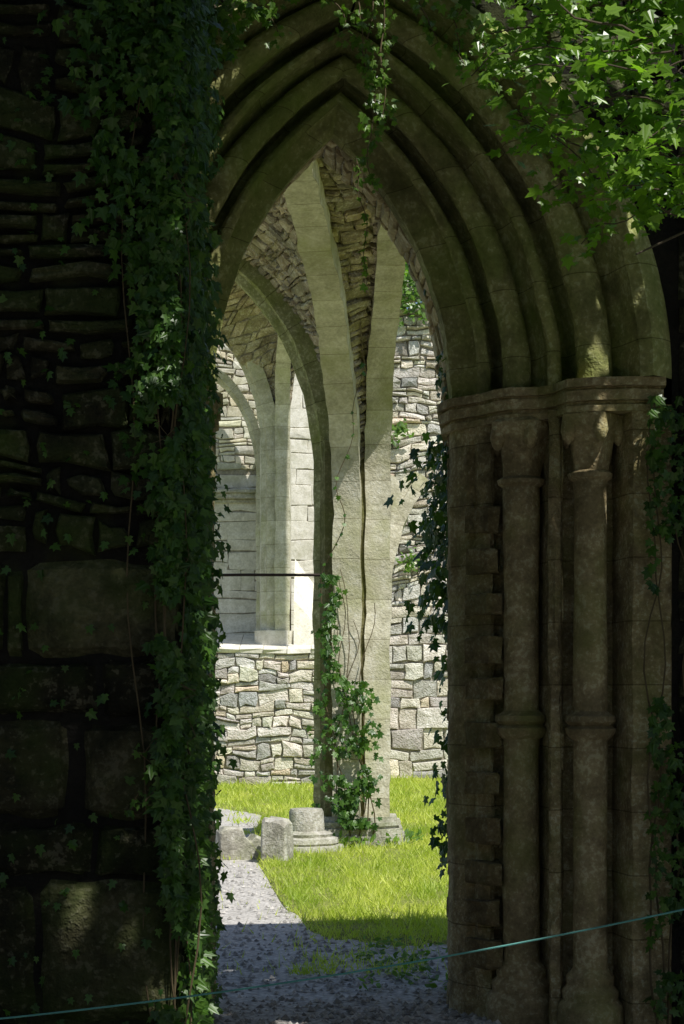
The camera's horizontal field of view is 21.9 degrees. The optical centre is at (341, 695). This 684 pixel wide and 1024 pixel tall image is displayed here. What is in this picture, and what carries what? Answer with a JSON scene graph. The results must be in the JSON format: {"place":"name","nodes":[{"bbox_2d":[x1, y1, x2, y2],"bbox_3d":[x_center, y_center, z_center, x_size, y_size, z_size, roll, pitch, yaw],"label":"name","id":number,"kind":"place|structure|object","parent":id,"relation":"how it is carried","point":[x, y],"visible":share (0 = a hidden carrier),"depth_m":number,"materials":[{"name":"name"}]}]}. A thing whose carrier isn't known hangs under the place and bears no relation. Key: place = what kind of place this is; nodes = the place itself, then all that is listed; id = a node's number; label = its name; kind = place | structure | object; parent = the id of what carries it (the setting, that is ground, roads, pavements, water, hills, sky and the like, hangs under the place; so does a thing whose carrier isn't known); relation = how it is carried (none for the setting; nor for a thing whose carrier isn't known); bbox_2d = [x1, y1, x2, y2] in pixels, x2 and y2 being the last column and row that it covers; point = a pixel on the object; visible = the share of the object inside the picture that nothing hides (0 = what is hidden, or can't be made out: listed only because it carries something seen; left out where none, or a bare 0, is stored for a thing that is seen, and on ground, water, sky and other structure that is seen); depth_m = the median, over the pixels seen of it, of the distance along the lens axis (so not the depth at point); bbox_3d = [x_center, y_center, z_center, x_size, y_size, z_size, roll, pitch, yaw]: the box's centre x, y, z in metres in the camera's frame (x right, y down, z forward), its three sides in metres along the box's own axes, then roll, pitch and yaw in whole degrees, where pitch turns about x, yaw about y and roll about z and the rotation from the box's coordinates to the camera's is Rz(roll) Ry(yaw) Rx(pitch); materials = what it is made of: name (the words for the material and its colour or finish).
{"place":"outdoors","nodes":[
{"label":"outdoors","id":0,"kind":"place"},
{"bbox_2d":[290,395,313,578],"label":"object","id":1,"kind":"object","parent":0,"point":[312,505],"depth_m":41.01,"materials":[{"name":"grey"}]},
{"bbox_2d":[290,374,313,630],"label":"face","id":2,"kind":"object","parent":1,"relation":"attached to","point":[302,529],"depth_m":40.99},
{"bbox_2d":[214,769,448,974],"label":"lawn","id":3,"kind":"structure","parent":0,"point":[356,924],"depth_m":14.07,"materials":[{"name":"plant"}]},
{"bbox_2d":[261,816,293,860],"bbox_3d":[-0.619,1.391,16.900,0.267,0.457,0.260,0,0,17],"label":"carved stone fragment","id":4,"kind":"object","parent":3,"relation":"on","point":[276,833],"visible":0.83,"depth_m":16.79,"materials":[{"name":"grey stone"}]},
{"bbox_2d":[289,807,343,852],"bbox_3d":[-0.355,1.375,17.885,0.750,0.470,0.744,0,0,0],"label":"column base","id":5,"kind":"object","parent":3,"relation":"on","point":[308,826],"visible":0.69,"depth_m":17.73,"materials":[{"name":"stone"}]},
{"bbox_2d":[213,277,447,784],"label":"ruined cloister wall","id":6,"kind":"structure","parent":3,"relation":"on","point":[241,646],"depth_m":32.39,"materials":[{"name":"grey stone"}]},
{"bbox_2d":[214,489,255,502],"bbox_3d":[-3.710,-3.646,32.340,4.580,0.229,0.320,0,0,0],"label":"string course","id":7,"kind":"object","parent":6,"relation":"attached to","point":[240,495],"depth_m":32.24,"materials":[{"name":"stone"}]},
{"bbox_2d":[235,159,428,846],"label":"vaulting pier","id":8,"kind":"structure","parent":3,"relation":"on","point":[364,553],"depth_m":18.46,"materials":[{"name":"stone"}]},
{"bbox_2d":[215,573,319,576],"bbox_3d":[-1.200,-1.265,18.604,2.001,0.041,0.043,0,0,-1],"label":"iron tie rod","id":9,"kind":"object","parent":8,"relation":"attached to","point":[265,574],"visible":0.4,"depth_m":18.60,"materials":[{"name":"black metal"}]},
{"bbox_2d":[242,157,377,465],"bbox_3d":[-0.197,-3.687,16.032,2.382,3.280,6.474,0,0,-14],"label":"ruined rib vault","id":10,"kind":"object","parent":8,"relation":"attached to","point":[272,251],"visible":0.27,"depth_m":17.17,"materials":[{"name":"grey stone"}]},
{"bbox_2d":[306,363,383,835],"bbox_3d":[0.031,-0.842,17.977,0.826,4.936,0.908,0,0,0],"label":"pier ivy","id":11,"kind":"object","parent":8,"relation":"attached to","point":[351,801],"visible":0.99,"depth_m":18.29,"materials":[{"name":"green plant"}]},
{"bbox_2d":[213,808,500,1023],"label":"gravel path","id":12,"kind":"structure","parent":0,"point":[278,954],"depth_m":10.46,"materials":[{"name":"grey gravel"}]},
{"bbox_2d":[0,0,194,1023],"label":"stone buttress","id":13,"kind":"structure","parent":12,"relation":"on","point":[50,774],"depth_m":7.00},
{"bbox_2d":[0,0,236,1023],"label":"climbing ivy","id":14,"kind":"object","parent":13,"relation":"attached to","point":[182,530],"visible":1,"depth_m":6.95,"materials":[{"name":"green plant"}]},
{"bbox_2d":[203,0,519,291],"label":"hanging ivy","id":15,"kind":"object","parent":13,"relation":"attached to","point":[262,14],"visible":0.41,"depth_m":7.99,"materials":[{"name":"green plant"}]},
{"bbox_2d":[215,826,260,859],"bbox_3d":[-1.022,1.447,17.300,0.436,0.340,0.340,0,0,-14],"label":"carved stone fragment","id":16,"kind":"object","parent":12,"relation":"on","point":[234,842],"visible":0.77,"depth_m":17.13,"materials":[{"name":"grey stone"}]},
{"bbox_2d":[0,909,683,1019],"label":"rope barrier","id":17,"kind":"object","parent":12,"relation":"on","point":[345,972],"visible":1,"depth_m":5.00,"materials":[{"name":"teal fabric"}]},
{"bbox_2d":[446,436,448,1006],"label":"reveal stones","id":18,"kind":"object","parent":12,"relation":"on","point":[447,998],"visible":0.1,"depth_m":9.06,"materials":[{"name":"grey stone"}]},
{"bbox_2d":[487,411,623,1023],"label":"shafts and capitals","id":19,"kind":"object","parent":12,"relation":"on","point":[518,993],"visible":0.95,"depth_m":8.50,"materials":[{"name":"stone"}]},
{"bbox_2d":[437,376,665,445],"bbox_3d":[0.973,-1.413,8.922,0.924,0.155,1.485,0,0,-8],"label":"moulded abacus","id":20,"kind":"object","parent":19,"relation":"on","point":[621,395],"visible":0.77,"depth_m":8.46,"materials":[{"name":"stone"}]},
{"bbox_2d":[318,140,447,400],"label":"arch voussoirs","id":21,"kind":"object","parent":20,"relation":"on","point":[333,154],"visible":0.58,"depth_m":9.27,"materials":[{"name":"grey stone"}]},
{"bbox_2d":[323,146,425,284],"bbox_3d":[0.253,-2.197,9.248,0.690,1.413,0.500,0,0,-8],"label":"arch mortar","id":22,"kind":"object","parent":21,"relation":"on","point":[411,250],"visible":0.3,"depth_m":9.30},
{"bbox_2d":[447,404,671,1023],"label":"jamb mouldings","id":23,"kind":"object","parent":12,"relation":"on","point":[475,469],"visible":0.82,"depth_m":8.51,"materials":[{"name":"grey stone"}]},
{"bbox_2d":[464,506,502,969],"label":"toothed quoins","id":24,"kind":"object","parent":23,"relation":"attached to","point":[483,649],"visible":0.99,"depth_m":8.67,"materials":[{"name":"stone"}]},
{"bbox_2d":[383,289,683,1023],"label":"jamb ivy","id":25,"kind":"object","parent":23,"relation":"attached to","point":[433,537],"visible":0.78,"depth_m":8.24,"materials":[{"name":"green plant"}]},
{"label":"wall","id":26,"kind":"object","parent":12,"relation":"on","visible":0},
{"bbox_2d":[207,426,216,1015],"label":"jamb mouldings","id":27,"kind":"object","parent":26,"relation":"attached to","point":[213,837],"depth_m":8.74,"materials":[{"name":"stone"}]},
{"bbox_2d":[205,389,222,431],"bbox_3d":[-1.028,-1.413,8.633,0.924,0.155,1.485,0,0,-8],"label":"moulded abacus","id":28,"kind":"object","parent":26,"relation":"attached to","point":[216,405],"visible":0.12,"depth_m":8.69,"materials":[{"name":"stone"}]},
{"bbox_2d":[226,145,325,306],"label":"arch voussoirs","id":29,"kind":"object","parent":28,"relation":"on","point":[310,161],"visible":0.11,"depth_m":9.20,"materials":[{"name":"grey stone"}]},
{"bbox_2d":[199,0,352,388],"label":"arch mouldings","id":30,"kind":"object","parent":26,"relation":"attached to","point":[279,107],"visible":0.38,"depth_m":8.46,"materials":[{"name":"stone"}]},
{"bbox_2d":[322,0,683,1023],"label":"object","id":31,"kind":"object","parent":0,"point":[666,256],"visible":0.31,"depth_m":8.31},
{"bbox_2d":[331,0,671,398],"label":"arch mouldings","id":32,"kind":"object","parent":31,"relation":"attached to","point":[516,304],"visible":0.85,"depth_m":8.54,"materials":[{"name":"stone"}]},
{"bbox_2d":[517,0,683,1023],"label":"wall face stones","id":33,"kind":"object","parent":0,"point":[565,81],"depth_m":8.30,"materials":[{"name":"grey stone"}]},
{"label":"ground","id":34,"kind":"structure","parent":0,"visible":0},
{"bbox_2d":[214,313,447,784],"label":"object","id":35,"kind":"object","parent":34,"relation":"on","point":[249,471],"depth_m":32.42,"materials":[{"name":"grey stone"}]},
{"bbox_2d":[215,336,313,646],"bbox_3d":[-1.702,-4.270,29.219,3.304,7.001,6.463,0,0,0],"label":"vaulting respond","id":36,"kind":"object","parent":35,"relation":"on","point":[269,434],"visible":0.62,"depth_m":31.41,"materials":[{"name":"beige stone"}]},
{"bbox_2d":[220,282,294,405],"bbox_3d":[-0.960,-6.431,29.957,6.929,3.002,3.265,0,0,12],"label":"vault remnant","id":37,"kind":"object","parent":36,"relation":"on","point":[248,331],"visible":0.05,"depth_m":31.01,"materials":[{"name":"beige stone"}]},
{"bbox_2d":[332,267,447,990],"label":"wall plants","id":38,"kind":"object","parent":34,"relation":"on","point":[400,428],"depth_m":18.27,"materials":[{"name":"green plant"}]},
{"bbox_2d":[401,261,424,306],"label":"distant trees","id":39,"kind":"object","parent":34,"relation":"on","point":[406,265],"depth_m":47.92,"materials":[{"name":"green plant"}]},
{"bbox_2d":[441,0,683,270],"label":"overhanging tree","id":40,"kind":"object","parent":34,"relation":"on","point":[644,35],"visible":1,"depth_m":5.95,"materials":[{"name":"green plant"}]}
]}

